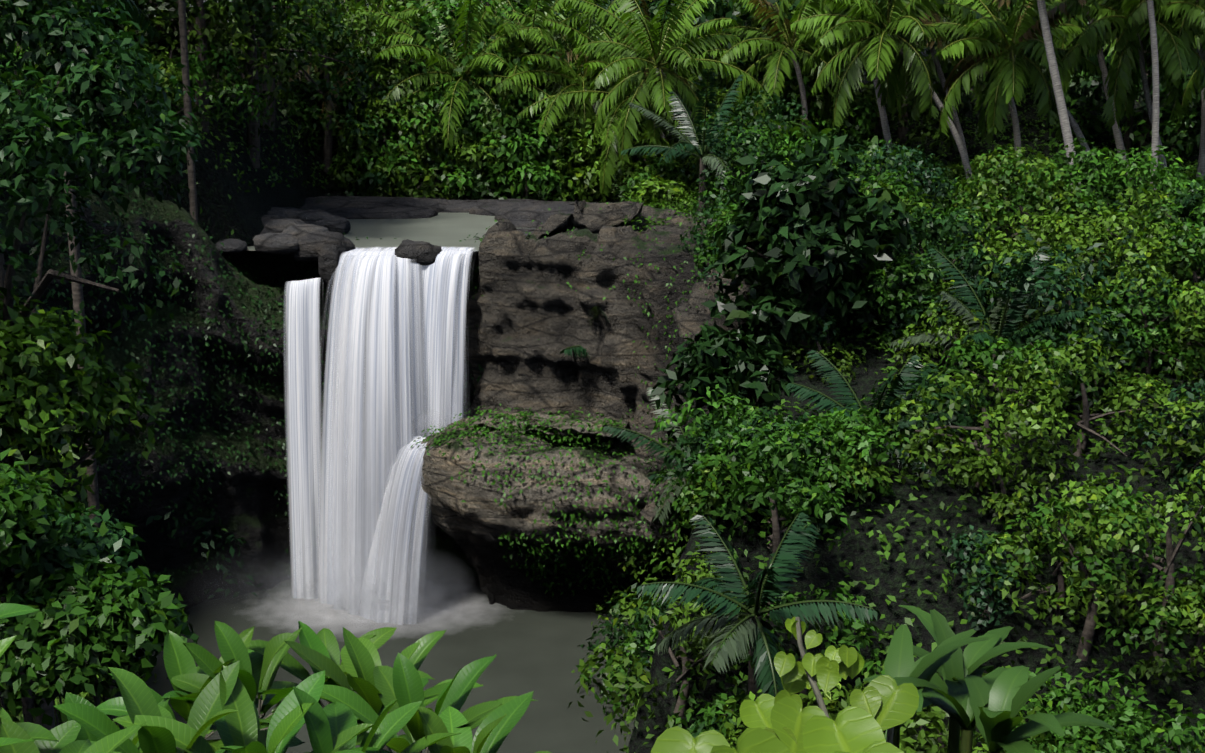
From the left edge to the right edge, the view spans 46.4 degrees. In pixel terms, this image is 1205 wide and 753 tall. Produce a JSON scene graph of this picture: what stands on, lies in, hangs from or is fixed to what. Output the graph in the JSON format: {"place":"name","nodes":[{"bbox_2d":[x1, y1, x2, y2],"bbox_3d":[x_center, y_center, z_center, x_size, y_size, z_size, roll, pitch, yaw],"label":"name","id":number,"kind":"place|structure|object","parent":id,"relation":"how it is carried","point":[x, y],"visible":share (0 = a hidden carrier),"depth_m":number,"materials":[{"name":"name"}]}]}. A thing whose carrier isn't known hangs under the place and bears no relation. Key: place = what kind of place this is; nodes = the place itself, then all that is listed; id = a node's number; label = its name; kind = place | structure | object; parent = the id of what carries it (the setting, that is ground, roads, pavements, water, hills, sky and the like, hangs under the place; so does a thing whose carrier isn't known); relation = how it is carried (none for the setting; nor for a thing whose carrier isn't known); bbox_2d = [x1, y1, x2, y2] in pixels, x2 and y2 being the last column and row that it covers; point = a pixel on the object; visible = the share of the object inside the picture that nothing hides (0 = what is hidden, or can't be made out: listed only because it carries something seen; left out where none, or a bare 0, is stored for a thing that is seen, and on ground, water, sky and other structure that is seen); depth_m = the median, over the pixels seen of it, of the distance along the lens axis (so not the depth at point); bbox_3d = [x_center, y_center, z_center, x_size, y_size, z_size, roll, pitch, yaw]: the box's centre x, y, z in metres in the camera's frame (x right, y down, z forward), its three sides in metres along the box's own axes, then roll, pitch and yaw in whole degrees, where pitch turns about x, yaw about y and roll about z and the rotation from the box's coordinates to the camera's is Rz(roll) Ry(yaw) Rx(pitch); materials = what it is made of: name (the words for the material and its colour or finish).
{"place":"outdoors","nodes":[
{"label":"outdoors","id":0,"kind":"place"},
{"bbox_2d":[147,0,481,57],"label":"sky","id":1,"kind":"structure","parent":0,"point":[150,0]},
{"bbox_2d":[246,201,611,250],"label":"river water","id":2,"kind":"structure","parent":0,"point":[445,229],"depth_m":69.95,"materials":[{"name":"grey liquid"}]},
{"bbox_2d":[0,0,1204,752],"bbox_3d":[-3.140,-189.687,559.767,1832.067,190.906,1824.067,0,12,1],"label":"terrain","id":3,"kind":"structure","parent":0,"point":[240,214],"depth_m":44.19,"materials":[{"name":"green plant"}]},
{"bbox_2d":[0,0,201,725],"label":"tree foliage","id":4,"kind":"object","parent":3,"relation":"on","point":[66,592],"visible":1,"depth_m":22.47,"materials":[{"name":"green plant"}]},
{"bbox_2d":[0,174,483,721],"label":"cliff rock","id":5,"kind":"object","parent":3,"relation":"on","point":[246,500],"visible":0.17,"depth_m":59.81,"materials":[{"name":"grey stone"}]},
{"bbox_2d":[215,196,588,284],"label":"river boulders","id":6,"kind":"object","parent":5,"relation":"on","point":[313,228],"visible":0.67,"depth_m":68.89,"materials":[{"name":"grey stone"}]},
{"bbox_2d":[58,577,652,752],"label":"water pool","id":7,"kind":"structure","parent":3,"relation":"on","point":[540,654],"depth_m":56.14,"materials":[{"name":"grey liquid"}]},
{"bbox_2d":[173,407,474,630],"bbox_3d":[-11.793,6.440,59.002,12.856,9.499,6.189,-2,12,-10],"label":"water spray","id":8,"kind":"object","parent":7,"relation":"on","point":[419,599],"visible":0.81,"depth_m":58.77,"materials":[{"name":"white liquid"}]},
{"bbox_2d":[283,246,476,624],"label":"waterfall water","id":9,"kind":"structure","parent":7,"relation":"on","point":[394,367],"depth_m":59.84,"materials":[{"name":"white liquid"}]},
{"bbox_2d":[0,603,893,752],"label":"foreground leafy plants","id":10,"kind":"object","parent":3,"relation":"on","point":[222,699],"depth_m":3.69,"materials":[{"name":"green plant"}]},
{"bbox_2d":[420,412,680,611],"bbox_3d":[-2.078,6.300,60.773,12.652,10.089,9.711,0,12,1],"label":"ledge rock","id":11,"kind":"object","parent":3,"relation":"on","point":[477,523],"visible":0.62,"depth_m":57.39,"materials":[{"name":"stone"}]},
{"bbox_2d":[0,0,1204,752],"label":"jungle foliage","id":12,"kind":"object","parent":3,"relation":"on","point":[968,212],"visible":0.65,"depth_m":52.36,"materials":[{"name":"green plant"}]},
{"bbox_2d":[0,0,1204,752],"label":"tree branches","id":13,"kind":"object","parent":3,"relation":"on","point":[78,280],"visible":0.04,"depth_m":45.87,"materials":[{"name":"plant"}]},
{"bbox_2d":[107,0,1204,696],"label":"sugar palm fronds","id":14,"kind":"object","parent":3,"relation":"on","point":[771,588],"visible":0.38,"depth_m":46.25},
{"bbox_2d":[463,200,872,523],"bbox_3d":[2.909,-1.247,60.219,17.812,11.598,11.864,9,15,37],"label":"cliff rock","id":15,"kind":"object","parent":3,"relation":"on","point":[524,303],"visible":0.56,"depth_m":59.87,"materials":[{"name":"stone"}]},
{"bbox_2d":[256,0,1204,243],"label":"coconut palm","id":16,"kind":"object","parent":3,"relation":"on","point":[991,41],"depth_m":74.82,"materials":[{"name":"green plant"}]},
{"bbox_2d":[650,134,916,442],"bbox_3d":[6.720,-3.307,52.029,11.080,11.231,8.261,-9,15,-37],"label":"shrub","id":17,"kind":"object","parent":3,"relation":"on","point":[834,237],"visible":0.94,"depth_m":50.77,"materials":[{"name":"green plant"}]},
{"bbox_2d":[651,617,918,752],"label":"heart-shaped leaf plant","id":18,"kind":"object","parent":3,"relation":"on","point":[782,721],"visible":1,"depth_m":3.29,"materials":[{"name":"green plant"}]},
{"bbox_2d":[762,111,1121,752],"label":"banana plant","id":19,"kind":"object","parent":3,"relation":"on","point":[966,696],"visible":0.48,"depth_m":23.93,"materials":[{"name":"green plant"}]}
]}

